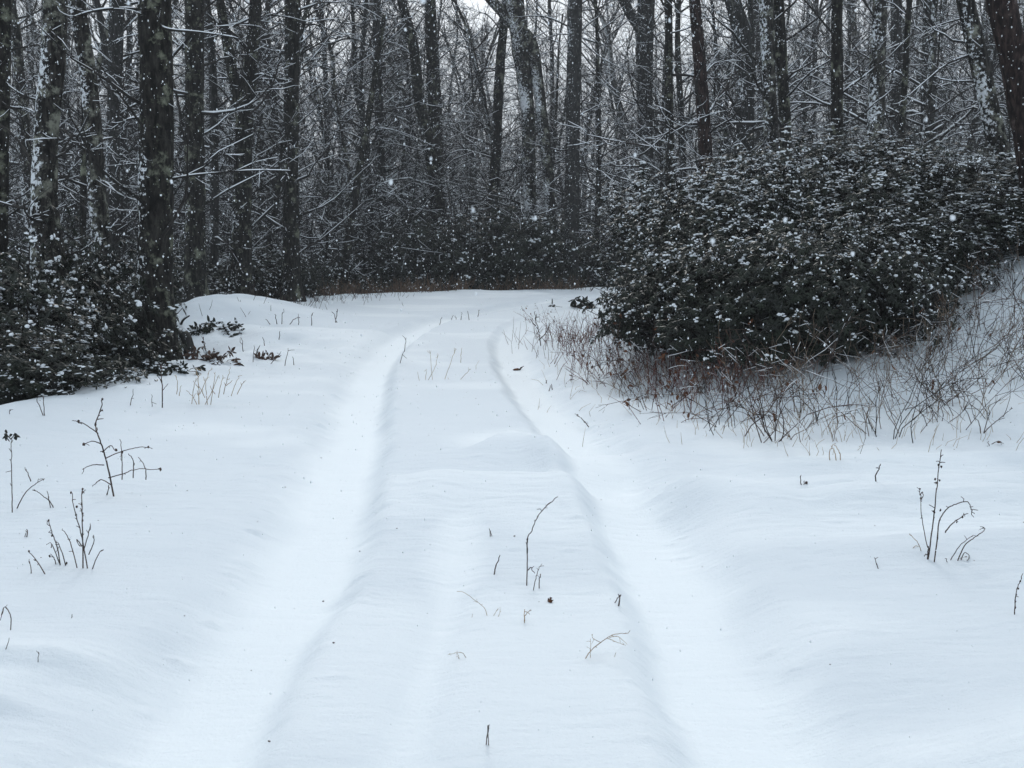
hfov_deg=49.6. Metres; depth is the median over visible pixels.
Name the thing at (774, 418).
twig shrub
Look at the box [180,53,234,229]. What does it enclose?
bare tree
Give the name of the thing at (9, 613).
dry grass
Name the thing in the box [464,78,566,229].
bare sapling
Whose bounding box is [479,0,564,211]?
bare tree
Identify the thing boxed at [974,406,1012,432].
dry weed
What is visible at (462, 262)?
evergreen shrub
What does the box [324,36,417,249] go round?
bare sapling
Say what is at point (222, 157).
bare tree
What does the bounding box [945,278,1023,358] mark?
twig shrub
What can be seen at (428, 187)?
bare sapling
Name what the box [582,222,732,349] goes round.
evergreen shrub
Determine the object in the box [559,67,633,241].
bare sapling
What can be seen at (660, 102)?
bare tree
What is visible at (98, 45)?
bare tree
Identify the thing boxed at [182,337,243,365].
leafy clump
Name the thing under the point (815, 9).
bare tree
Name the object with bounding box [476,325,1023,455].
straw grass
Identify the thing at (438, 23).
bare tree
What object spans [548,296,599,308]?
leafy clump
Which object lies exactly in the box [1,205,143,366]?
evergreen shrub
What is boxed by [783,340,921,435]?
twig shrub
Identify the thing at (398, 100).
bare tree
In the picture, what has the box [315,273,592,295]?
rusty grass
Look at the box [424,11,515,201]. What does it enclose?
bare tree
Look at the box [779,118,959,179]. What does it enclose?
evergreen shrub
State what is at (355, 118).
bare tree
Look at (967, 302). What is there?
twig shrub
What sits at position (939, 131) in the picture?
bare tree
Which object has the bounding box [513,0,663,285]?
bare tree
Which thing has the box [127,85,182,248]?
bare sapling
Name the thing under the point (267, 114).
bare tree
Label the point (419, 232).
evergreen shrub
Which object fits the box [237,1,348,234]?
bare tree
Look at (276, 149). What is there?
bare sapling
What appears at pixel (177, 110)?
bare tree
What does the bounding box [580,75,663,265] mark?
bare sapling
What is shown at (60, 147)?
bare sapling
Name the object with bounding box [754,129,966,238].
evergreen shrub
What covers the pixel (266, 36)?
bare tree
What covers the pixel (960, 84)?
bare tree
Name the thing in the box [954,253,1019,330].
twig shrub
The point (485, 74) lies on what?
bare tree
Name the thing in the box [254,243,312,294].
evergreen shrub
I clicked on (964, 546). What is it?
dry weed
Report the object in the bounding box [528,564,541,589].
dry grass
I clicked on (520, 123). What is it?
bare tree
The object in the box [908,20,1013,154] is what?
bare sapling
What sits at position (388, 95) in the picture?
bare tree
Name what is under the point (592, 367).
twig shrub
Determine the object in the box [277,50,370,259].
bare sapling
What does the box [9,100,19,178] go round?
bare tree
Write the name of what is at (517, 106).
bare tree
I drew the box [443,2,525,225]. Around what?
bare tree
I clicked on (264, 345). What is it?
dry weed
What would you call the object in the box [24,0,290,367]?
bare tree
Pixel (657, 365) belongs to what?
twig shrub
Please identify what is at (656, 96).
bare tree
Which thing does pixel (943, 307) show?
twig shrub
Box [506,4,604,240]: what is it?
bare tree
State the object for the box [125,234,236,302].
evergreen shrub
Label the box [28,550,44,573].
stick
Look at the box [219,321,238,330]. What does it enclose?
leafy clump
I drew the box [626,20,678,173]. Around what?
bare tree
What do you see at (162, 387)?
dry weed
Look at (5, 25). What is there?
bare tree
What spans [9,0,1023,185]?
sky
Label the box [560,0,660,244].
bare tree
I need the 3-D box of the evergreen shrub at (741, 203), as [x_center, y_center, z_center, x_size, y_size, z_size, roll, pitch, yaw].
[2.608,-1.869,13.282,2.527,1.861,2.538,-1,7,-5]
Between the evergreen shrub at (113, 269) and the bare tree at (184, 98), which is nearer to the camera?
the evergreen shrub at (113, 269)
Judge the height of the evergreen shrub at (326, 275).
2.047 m
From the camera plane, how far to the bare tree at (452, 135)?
64.79 m
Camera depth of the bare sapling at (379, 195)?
36.33 m
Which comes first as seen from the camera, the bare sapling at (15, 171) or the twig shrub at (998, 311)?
the twig shrub at (998, 311)
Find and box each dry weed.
[46,519,67,565]
[62,488,103,568]
[72,398,161,496]
[151,366,167,407]
[174,367,243,404]
[241,332,293,363]
[266,309,337,325]
[526,497,556,585]
[918,488,927,547]
[924,449,944,558]
[934,497,975,561]
[945,526,984,561]
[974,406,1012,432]
[1014,574,1022,614]
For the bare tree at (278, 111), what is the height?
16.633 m
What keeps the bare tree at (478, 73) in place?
on the snowy ground at (358, 667)
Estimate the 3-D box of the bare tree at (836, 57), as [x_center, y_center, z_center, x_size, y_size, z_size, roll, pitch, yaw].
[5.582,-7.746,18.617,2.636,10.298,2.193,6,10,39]
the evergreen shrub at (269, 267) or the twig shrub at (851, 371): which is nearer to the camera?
the twig shrub at (851, 371)
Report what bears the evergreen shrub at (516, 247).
on the snowy ground at (358, 667)
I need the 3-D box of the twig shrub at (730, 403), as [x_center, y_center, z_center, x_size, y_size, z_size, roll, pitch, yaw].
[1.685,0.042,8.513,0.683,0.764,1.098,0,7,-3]
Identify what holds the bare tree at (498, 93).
on the snowy ground at (358, 667)
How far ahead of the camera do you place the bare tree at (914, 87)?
77.07 m
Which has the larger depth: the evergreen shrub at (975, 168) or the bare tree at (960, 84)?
the bare tree at (960, 84)
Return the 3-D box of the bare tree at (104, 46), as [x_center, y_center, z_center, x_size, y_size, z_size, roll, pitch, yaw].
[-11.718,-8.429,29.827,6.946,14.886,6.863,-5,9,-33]
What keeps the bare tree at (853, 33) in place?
on the snowy ground at (358, 667)
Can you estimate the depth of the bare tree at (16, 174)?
39.11 m
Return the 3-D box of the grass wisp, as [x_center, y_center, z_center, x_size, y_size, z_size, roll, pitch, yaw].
[-0.134,0.906,4.478,0.180,0.128,0.088,0,7,0]
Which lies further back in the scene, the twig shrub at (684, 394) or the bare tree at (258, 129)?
the bare tree at (258, 129)
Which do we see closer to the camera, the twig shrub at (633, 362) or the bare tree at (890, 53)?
the twig shrub at (633, 362)
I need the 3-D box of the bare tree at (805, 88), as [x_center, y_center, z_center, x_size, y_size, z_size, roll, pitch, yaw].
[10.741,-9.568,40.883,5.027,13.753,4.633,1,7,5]
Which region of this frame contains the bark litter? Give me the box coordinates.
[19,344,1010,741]
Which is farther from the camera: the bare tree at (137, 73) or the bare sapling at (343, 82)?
the bare tree at (137, 73)
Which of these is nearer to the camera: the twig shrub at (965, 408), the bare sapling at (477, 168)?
the twig shrub at (965, 408)
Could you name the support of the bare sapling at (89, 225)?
on the snowy ground at (358, 667)
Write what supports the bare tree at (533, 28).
on the snowy ground at (358, 667)
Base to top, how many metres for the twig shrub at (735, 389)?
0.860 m
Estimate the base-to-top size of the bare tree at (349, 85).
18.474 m
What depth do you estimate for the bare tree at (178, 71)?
47.24 m
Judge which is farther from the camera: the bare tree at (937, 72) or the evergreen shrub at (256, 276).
the bare tree at (937, 72)
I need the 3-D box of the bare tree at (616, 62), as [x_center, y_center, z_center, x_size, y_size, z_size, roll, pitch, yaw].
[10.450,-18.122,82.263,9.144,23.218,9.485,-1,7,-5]
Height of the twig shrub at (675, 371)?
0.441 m
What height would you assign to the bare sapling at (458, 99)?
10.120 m
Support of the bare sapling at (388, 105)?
on the snowy ground at (358, 667)
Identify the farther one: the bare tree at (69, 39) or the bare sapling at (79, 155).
the bare tree at (69, 39)
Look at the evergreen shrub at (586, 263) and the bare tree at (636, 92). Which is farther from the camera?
the bare tree at (636, 92)
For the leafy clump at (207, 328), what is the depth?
16.94 m
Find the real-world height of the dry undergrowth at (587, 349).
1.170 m
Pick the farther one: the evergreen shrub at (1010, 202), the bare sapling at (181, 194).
the bare sapling at (181, 194)
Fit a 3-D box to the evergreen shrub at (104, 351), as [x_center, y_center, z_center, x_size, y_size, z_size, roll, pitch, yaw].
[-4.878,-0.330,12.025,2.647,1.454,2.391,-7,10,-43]
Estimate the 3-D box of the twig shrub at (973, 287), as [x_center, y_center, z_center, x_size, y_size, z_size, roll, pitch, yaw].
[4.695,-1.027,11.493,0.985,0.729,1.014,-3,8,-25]
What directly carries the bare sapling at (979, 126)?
on the snowy ground at (358, 667)
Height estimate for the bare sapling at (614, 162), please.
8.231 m
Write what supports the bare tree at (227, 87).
on the snowy ground at (358, 667)
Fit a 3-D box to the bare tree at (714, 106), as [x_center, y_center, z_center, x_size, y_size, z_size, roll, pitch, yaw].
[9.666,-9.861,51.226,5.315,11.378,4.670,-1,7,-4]
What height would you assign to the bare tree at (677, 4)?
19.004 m
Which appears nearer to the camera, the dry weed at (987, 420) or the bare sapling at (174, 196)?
the dry weed at (987, 420)
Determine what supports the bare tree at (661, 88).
on the snowy ground at (358, 667)
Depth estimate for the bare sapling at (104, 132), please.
44.49 m
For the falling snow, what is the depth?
8.41 m
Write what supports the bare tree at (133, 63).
on the snowy ground at (358, 667)
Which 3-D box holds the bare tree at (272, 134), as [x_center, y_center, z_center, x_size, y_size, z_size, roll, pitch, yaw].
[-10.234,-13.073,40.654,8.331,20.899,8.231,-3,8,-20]
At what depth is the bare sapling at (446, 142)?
50.82 m
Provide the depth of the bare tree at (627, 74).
61.57 m
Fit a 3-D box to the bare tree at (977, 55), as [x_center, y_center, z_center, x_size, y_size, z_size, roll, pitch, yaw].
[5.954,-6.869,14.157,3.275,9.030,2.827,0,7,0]
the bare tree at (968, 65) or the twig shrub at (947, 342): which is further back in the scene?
the bare tree at (968, 65)
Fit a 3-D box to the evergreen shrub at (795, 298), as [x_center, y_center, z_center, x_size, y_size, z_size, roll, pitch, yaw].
[2.766,-0.879,10.553,2.261,1.605,2.207,0,7,-2]
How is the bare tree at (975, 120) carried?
on the snowy ground at (358, 667)
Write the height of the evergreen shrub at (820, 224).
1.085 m
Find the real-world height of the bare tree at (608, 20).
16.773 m
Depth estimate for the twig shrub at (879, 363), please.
9.15 m
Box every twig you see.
[16,469,53,508]
[530,311,549,345]
[585,631,629,658]
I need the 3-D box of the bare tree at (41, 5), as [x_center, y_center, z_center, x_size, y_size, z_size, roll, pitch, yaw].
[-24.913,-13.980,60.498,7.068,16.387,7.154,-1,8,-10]
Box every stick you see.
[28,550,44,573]
[486,725,489,744]
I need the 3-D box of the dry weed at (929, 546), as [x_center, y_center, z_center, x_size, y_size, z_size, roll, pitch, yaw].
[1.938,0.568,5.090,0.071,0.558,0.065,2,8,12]
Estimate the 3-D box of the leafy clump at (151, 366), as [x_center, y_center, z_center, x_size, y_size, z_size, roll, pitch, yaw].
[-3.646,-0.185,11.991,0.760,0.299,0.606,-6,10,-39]
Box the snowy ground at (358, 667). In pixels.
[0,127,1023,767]
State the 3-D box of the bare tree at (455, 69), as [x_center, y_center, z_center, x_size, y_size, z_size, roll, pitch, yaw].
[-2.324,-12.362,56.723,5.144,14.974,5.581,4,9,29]
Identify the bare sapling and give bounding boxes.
[8,58,87,263]
[9,22,137,271]
[9,61,77,247]
[9,102,65,266]
[9,113,23,235]
[9,140,23,257]
[9,141,22,241]
[21,167,78,252]
[58,101,128,271]
[58,114,88,234]
[59,86,128,265]
[60,98,106,246]
[65,150,134,269]
[78,73,138,230]
[100,47,139,255]
[120,0,282,260]
[120,138,225,256]
[122,79,138,253]
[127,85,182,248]
[128,66,183,247]
[128,120,184,256]
[173,85,232,259]
[173,136,207,255]
[204,47,277,257]
[206,129,256,256]
[219,117,271,257]
[253,18,322,248]
[272,0,397,286]
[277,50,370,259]
[298,69,385,248]
[300,141,332,262]
[319,88,406,269]
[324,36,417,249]
[329,51,424,268]
[352,53,423,238]
[357,71,469,236]
[358,14,458,256]
[372,55,461,234]
[409,114,476,219]
[421,106,468,219]
[422,61,543,236]
[427,105,481,223]
[450,103,489,219]
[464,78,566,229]
[480,119,540,212]
[485,110,560,205]
[506,107,583,231]
[508,130,590,241]
[537,94,609,244]
[548,59,623,267]
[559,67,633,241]
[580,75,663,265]
[587,150,623,249]
[588,60,664,192]
[602,132,629,245]
[605,7,696,243]
[649,71,715,194]
[697,50,760,167]
[715,35,802,168]
[754,0,848,157]
[754,47,813,137]
[790,11,843,137]
[808,37,856,143]
[811,86,859,146]
[843,78,865,142]
[857,8,955,140]
[884,97,920,135]
[908,4,982,140]
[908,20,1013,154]
[908,54,921,134]
[917,31,1000,144]
[919,14,969,139]
[941,35,1007,154]
[947,0,1012,151]
[959,1,1023,150]
[971,95,1003,149]
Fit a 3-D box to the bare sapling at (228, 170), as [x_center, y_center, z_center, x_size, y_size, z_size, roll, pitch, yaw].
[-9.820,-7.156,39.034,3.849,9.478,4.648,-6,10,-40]
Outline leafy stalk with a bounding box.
[2,430,19,512]
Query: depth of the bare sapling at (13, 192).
35.91 m
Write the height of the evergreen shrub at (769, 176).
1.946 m
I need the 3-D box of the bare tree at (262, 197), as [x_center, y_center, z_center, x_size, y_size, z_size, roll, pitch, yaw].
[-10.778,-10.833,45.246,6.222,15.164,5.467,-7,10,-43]
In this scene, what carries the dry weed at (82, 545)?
on the snowy ground at (358, 667)
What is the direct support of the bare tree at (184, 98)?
on the snowy ground at (358, 667)
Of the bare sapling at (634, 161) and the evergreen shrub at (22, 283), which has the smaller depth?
the evergreen shrub at (22, 283)
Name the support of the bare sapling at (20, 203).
on the snowy ground at (358, 667)
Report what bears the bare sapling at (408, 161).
on the snowy ground at (358, 667)
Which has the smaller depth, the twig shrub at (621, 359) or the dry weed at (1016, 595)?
the dry weed at (1016, 595)
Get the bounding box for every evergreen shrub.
[0,231,149,402]
[0,241,189,369]
[0,289,186,400]
[0,302,157,404]
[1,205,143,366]
[9,207,185,353]
[12,222,134,306]
[19,280,150,364]
[26,241,186,310]
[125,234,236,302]
[173,263,242,303]
[179,253,257,294]
[206,240,281,299]
[252,235,333,298]
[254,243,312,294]
[302,250,358,295]
[313,225,426,292]
[315,251,384,293]
[353,201,486,291]
[387,198,532,290]
[401,174,576,289]
[453,209,595,289]
[542,238,621,287]
[579,238,631,287]
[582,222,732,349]
[583,161,714,284]
[591,245,699,327]
[599,205,828,361]
[613,139,784,278]
[627,147,833,272]
[631,229,820,292]
[640,195,891,367]
[683,208,919,368]
[688,141,800,204]
[703,111,887,230]
[735,217,874,260]
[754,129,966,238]
[763,202,952,355]
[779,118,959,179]
[791,200,994,304]
[803,198,986,330]
[816,130,1016,225]
[816,187,1023,272]
[858,190,1016,294]
[889,132,1017,198]
[900,164,1023,248]
[952,155,1019,208]
[980,165,1023,241]
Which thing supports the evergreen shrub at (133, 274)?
on the snowy ground at (358, 667)
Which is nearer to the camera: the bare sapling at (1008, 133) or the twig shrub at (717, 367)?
the twig shrub at (717, 367)
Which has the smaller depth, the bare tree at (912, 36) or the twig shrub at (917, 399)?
the twig shrub at (917, 399)
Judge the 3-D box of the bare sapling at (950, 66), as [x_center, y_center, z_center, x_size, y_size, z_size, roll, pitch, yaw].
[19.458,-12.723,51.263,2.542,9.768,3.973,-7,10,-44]
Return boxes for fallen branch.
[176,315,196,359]
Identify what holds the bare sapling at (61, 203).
on the snowy ground at (358, 667)
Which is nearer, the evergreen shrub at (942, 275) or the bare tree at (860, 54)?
the evergreen shrub at (942, 275)
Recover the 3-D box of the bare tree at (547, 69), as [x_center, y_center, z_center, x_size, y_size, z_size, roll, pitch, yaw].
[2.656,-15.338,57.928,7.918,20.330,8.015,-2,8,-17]
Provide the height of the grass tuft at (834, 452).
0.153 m
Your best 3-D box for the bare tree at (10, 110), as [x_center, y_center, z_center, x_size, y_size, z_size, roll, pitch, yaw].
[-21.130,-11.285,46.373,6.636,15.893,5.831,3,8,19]
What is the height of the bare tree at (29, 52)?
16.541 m
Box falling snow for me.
[0,0,1022,757]
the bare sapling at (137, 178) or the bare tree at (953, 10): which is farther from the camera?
the bare tree at (953, 10)
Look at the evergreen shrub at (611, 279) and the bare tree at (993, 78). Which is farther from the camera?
the bare tree at (993, 78)
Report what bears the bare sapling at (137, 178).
on the snowy ground at (358, 667)
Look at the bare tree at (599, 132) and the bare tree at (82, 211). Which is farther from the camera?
the bare tree at (599, 132)
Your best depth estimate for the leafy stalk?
6.05 m
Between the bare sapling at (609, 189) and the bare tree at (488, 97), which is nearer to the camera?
the bare sapling at (609, 189)
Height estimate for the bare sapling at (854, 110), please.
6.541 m
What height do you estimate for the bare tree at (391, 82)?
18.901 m
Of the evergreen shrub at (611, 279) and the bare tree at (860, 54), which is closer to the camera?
the evergreen shrub at (611, 279)
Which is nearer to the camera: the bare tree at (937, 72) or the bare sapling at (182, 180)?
the bare sapling at (182, 180)
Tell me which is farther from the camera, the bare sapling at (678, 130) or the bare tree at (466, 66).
the bare tree at (466, 66)
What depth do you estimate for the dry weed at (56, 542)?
5.08 m
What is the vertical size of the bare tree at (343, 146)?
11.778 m
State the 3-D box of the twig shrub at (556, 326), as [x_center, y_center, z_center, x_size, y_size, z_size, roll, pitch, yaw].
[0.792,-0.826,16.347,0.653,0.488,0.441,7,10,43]
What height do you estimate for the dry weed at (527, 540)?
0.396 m
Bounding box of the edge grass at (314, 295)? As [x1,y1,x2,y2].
[199,282,414,316]
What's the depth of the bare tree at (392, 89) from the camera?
67.88 m
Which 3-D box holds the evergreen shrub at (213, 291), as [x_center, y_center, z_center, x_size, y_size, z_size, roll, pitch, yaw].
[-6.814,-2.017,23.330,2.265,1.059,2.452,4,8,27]
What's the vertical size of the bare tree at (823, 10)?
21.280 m
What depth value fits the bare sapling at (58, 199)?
30.72 m
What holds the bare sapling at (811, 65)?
on the snowy ground at (358, 667)
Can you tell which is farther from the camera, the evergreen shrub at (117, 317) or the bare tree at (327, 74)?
the bare tree at (327, 74)
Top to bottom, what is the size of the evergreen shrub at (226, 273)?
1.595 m
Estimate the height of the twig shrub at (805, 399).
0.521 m
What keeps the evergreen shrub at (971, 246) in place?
on the snowy ground at (358, 667)
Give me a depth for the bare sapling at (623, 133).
40.04 m
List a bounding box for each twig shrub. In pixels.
[513,303,545,321]
[543,311,576,341]
[550,324,594,359]
[552,301,591,328]
[552,311,596,344]
[561,319,622,359]
[564,345,628,386]
[585,337,626,374]
[587,308,685,387]
[587,309,714,373]
[591,323,649,369]
[593,336,725,411]
[597,322,667,396]
[614,336,753,395]
[623,327,788,411]
[634,358,730,412]
[639,350,791,426]
[642,363,727,422]
[646,345,697,398]
[654,359,720,403]
[671,314,791,390]
[684,300,768,390]
[690,341,783,434]
[696,336,775,393]
[701,341,794,417]
[706,316,824,418]
[709,331,881,453]
[719,347,842,442]
[730,302,853,395]
[736,329,878,425]
[745,346,854,441]
[762,309,826,411]
[764,358,849,427]
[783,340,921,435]
[795,309,880,397]
[800,311,926,381]
[810,316,918,393]
[830,335,937,410]
[834,349,910,409]
[835,333,1002,442]
[849,355,1004,431]
[858,262,967,352]
[870,264,965,362]
[870,354,966,421]
[872,313,963,372]
[875,327,966,384]
[876,307,968,372]
[880,285,1023,371]
[881,289,1023,386]
[886,348,1023,429]
[889,346,1009,415]
[894,321,994,409]
[895,241,1023,337]
[907,299,1023,392]
[912,308,1011,404]
[921,289,987,344]
[923,361,1023,418]
[944,319,1023,393]
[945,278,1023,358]
[946,288,1023,341]
[949,257,1009,320]
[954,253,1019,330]
[962,241,1023,335]
[965,310,1023,379]
[966,289,1023,340]
[974,305,1023,376]
[989,295,1023,355]
[989,344,1023,379]
[998,238,1022,295]
[1000,220,1023,289]
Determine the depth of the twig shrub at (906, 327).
10.55 m
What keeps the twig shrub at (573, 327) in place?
on the snowy ground at (358, 667)
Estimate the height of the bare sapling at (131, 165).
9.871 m
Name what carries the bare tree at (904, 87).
on the snowy ground at (358, 667)
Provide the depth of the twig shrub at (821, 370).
9.34 m
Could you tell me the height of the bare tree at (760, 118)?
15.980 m
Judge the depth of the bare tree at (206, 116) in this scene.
67.80 m
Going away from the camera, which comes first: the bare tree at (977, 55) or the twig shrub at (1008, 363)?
the twig shrub at (1008, 363)
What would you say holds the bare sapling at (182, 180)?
on the snowy ground at (358, 667)
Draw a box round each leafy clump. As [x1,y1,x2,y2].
[133,354,205,375]
[180,315,244,339]
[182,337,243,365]
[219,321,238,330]
[254,346,280,359]
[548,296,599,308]
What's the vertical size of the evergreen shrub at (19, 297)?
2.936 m
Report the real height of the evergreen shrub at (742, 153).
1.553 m
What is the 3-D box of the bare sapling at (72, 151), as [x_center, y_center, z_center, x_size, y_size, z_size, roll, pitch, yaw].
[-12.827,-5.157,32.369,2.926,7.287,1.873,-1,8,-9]
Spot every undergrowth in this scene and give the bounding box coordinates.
[8,4,1023,295]
[502,307,821,422]
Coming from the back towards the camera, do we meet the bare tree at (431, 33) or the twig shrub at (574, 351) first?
the bare tree at (431, 33)
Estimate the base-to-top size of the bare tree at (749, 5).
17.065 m
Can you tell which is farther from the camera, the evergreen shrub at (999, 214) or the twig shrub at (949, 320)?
the evergreen shrub at (999, 214)
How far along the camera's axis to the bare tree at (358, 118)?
68.48 m
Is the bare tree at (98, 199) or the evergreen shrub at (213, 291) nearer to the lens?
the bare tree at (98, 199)
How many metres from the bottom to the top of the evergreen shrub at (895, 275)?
1.568 m
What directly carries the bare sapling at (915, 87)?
on the snowy ground at (358, 667)
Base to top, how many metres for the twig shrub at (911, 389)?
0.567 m
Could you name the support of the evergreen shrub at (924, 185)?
on the snowy ground at (358, 667)
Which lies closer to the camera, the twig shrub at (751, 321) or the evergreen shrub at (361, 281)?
the twig shrub at (751, 321)
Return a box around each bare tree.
[0,0,70,275]
[0,0,136,301]
[8,0,74,232]
[8,0,137,263]
[8,0,220,261]
[8,4,61,239]
[9,0,91,221]
[9,0,106,234]
[9,0,135,230]
[9,0,184,261]
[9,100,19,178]
[10,2,71,227]
[10,2,75,189]
[11,0,132,224]
[12,0,104,204]
[13,1,78,213]
[16,0,239,255]
[20,0,138,310]
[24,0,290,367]
[26,64,128,263]
[31,1,182,237]
[37,0,132,210]
[62,0,218,293]
[68,6,181,246]
[73,0,295,302]
[87,0,232,254]
[92,0,275,245]
[101,0,295,291]
[123,18,205,224]
[129,0,326,267]
[131,0,347,260]
[171,0,346,294]
[172,0,257,210]
[173,0,346,241]
[173,48,236,234]
[173,51,231,249]
[174,0,399,301]
[174,3,269,238]
[175,0,269,246]
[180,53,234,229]
[183,0,381,265]
[183,83,266,247]
[204,0,311,255]
[205,0,461,257]
[215,0,281,253]
[225,29,309,227]
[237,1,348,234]
[253,18,311,208]
[255,0,396,263]
[269,0,344,250]
[276,0,442,241]
[277,0,410,262]
[279,11,439,288]
[300,0,484,258]
[304,5,375,231]
[306,82,354,205]
[308,0,487,236]
[311,12,425,233]
[312,0,457,262]
[314,13,371,191]
[317,0,471,238]
[330,0,537,242]
[330,54,386,225]
[331,0,451,236]
[335,3,461,203]
[339,2,425,224]
[343,0,456,221]
[349,0,452,211]
[369,8,449,229]
[371,0,631,222]
[372,0,494,242]
[374,0,491,217]
[383,2,488,230]
[396,0,485,219]
[413,0,492,203]
[413,3,519,225]
[422,54,488,210]
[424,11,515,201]
[424,37,519,228]
[436,0,542,199]
[436,0,563,227]
[438,0,596,266]
[440,2,538,197]
[440,2,538,214]
[442,11,512,224]
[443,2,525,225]
[452,11,510,199]
[477,0,657,287]
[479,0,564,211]
[480,0,613,242]
[485,0,554,212]
[501,2,617,244]
[505,48,562,214]
[505,69,546,218]
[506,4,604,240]
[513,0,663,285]
[513,48,566,210]
[536,1,677,228]
[536,2,636,228]
[539,0,788,260]
[541,0,634,237]
[559,0,664,242]
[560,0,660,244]
[580,84,611,210]
[581,0,761,244]
[585,0,683,202]
[585,0,764,211]
[586,36,691,238]
[590,0,661,162]
[594,0,717,277]
[594,0,733,233]
[602,27,692,204]
[622,43,693,191]
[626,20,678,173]
[628,0,796,193]
[628,38,687,199]
[649,0,845,206]
[656,0,795,184]
[657,17,734,193]
[658,0,867,180]
[661,57,712,172]
[675,1,828,161]
[678,0,796,183]
[684,0,950,170]
[686,2,828,166]
[686,50,757,188]
[716,28,818,162]
[724,0,830,158]
[734,0,1023,151]
[735,0,955,146]
[755,0,860,162]
[755,0,867,139]
[755,0,886,152]
[785,0,826,138]
[789,21,822,151]
[790,0,847,151]
[790,0,956,164]
[791,0,865,162]
[791,0,916,154]
[793,0,911,147]
[798,0,930,185]
[803,0,1002,156]
[818,0,919,142]
[821,23,920,146]
[823,0,890,135]
[828,0,888,141]
[843,0,957,147]
[845,0,969,138]
[849,0,961,144]
[850,1,887,134]
[856,0,976,149]
[862,1,919,138]
[866,0,972,145]
[880,0,911,151]
[881,0,1014,166]
[887,0,955,151]
[887,1,981,154]
[887,1,1023,154]
[907,0,963,146]
[907,0,982,144]
[910,0,981,148]
[937,0,1023,154]
[937,1,1023,154]
[940,0,1005,140]
[947,21,972,147]
[969,0,1023,150]
[985,0,1023,255]
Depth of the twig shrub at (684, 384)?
9.54 m
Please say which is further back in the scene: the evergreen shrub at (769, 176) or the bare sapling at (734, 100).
the bare sapling at (734, 100)
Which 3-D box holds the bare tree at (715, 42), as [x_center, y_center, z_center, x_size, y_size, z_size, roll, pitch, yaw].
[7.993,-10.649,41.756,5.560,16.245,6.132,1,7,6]
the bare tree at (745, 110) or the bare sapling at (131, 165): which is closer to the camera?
the bare tree at (745, 110)
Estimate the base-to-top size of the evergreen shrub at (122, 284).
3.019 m
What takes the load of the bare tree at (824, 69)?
on the snowy ground at (358, 667)
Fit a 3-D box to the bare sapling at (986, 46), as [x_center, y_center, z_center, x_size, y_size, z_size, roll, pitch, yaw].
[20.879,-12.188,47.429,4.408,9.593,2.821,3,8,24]
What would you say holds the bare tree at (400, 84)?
on the snowy ground at (358, 667)
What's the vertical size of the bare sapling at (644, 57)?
10.233 m
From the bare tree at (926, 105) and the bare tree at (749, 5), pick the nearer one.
the bare tree at (926, 105)
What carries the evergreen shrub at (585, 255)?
on the snowy ground at (358, 667)
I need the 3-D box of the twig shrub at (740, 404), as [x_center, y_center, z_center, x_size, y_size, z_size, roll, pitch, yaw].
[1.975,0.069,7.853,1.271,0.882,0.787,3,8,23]
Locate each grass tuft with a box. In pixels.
[418,349,470,380]
[829,443,840,459]
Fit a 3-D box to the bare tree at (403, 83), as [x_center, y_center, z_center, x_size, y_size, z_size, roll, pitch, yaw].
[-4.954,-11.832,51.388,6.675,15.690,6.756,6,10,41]
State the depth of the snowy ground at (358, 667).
5.27 m
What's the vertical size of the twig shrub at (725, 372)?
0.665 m
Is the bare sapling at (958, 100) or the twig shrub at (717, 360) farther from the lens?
the bare sapling at (958, 100)
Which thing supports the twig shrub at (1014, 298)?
on the snowy ground at (358, 667)
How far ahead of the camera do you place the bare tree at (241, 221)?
23.88 m
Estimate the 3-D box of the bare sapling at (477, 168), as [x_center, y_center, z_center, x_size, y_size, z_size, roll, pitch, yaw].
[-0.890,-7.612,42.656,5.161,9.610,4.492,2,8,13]
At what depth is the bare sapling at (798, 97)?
44.78 m
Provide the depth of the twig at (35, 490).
6.18 m
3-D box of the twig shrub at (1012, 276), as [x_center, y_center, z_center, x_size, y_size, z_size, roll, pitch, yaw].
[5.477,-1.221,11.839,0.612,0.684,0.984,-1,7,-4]
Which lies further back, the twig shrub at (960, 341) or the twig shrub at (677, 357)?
the twig shrub at (677, 357)
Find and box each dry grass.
[0,605,11,629]
[9,397,44,415]
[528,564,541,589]
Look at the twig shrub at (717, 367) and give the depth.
9.28 m
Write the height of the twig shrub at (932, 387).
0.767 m
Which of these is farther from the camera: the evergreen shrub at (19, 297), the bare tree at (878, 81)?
the bare tree at (878, 81)
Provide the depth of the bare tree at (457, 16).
63.45 m
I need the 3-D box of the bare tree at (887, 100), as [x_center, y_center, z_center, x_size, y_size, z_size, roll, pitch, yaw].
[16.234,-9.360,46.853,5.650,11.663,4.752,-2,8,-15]
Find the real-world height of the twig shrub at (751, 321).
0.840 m
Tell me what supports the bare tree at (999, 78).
on the snowy ground at (358, 667)
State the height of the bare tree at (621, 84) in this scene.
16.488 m
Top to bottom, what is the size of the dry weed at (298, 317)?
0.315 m
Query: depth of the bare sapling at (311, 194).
40.63 m
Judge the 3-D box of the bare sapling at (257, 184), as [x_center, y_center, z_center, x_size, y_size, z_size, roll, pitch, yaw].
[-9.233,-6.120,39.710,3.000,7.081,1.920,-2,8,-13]
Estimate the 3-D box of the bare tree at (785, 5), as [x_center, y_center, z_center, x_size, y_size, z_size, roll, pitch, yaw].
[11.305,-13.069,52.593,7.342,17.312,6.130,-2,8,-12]
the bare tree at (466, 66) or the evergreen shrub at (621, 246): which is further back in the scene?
the bare tree at (466, 66)
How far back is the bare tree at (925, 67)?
30.06 m
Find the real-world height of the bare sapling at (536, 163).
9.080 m
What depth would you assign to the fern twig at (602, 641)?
3.98 m
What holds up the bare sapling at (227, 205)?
on the snowy ground at (358, 667)

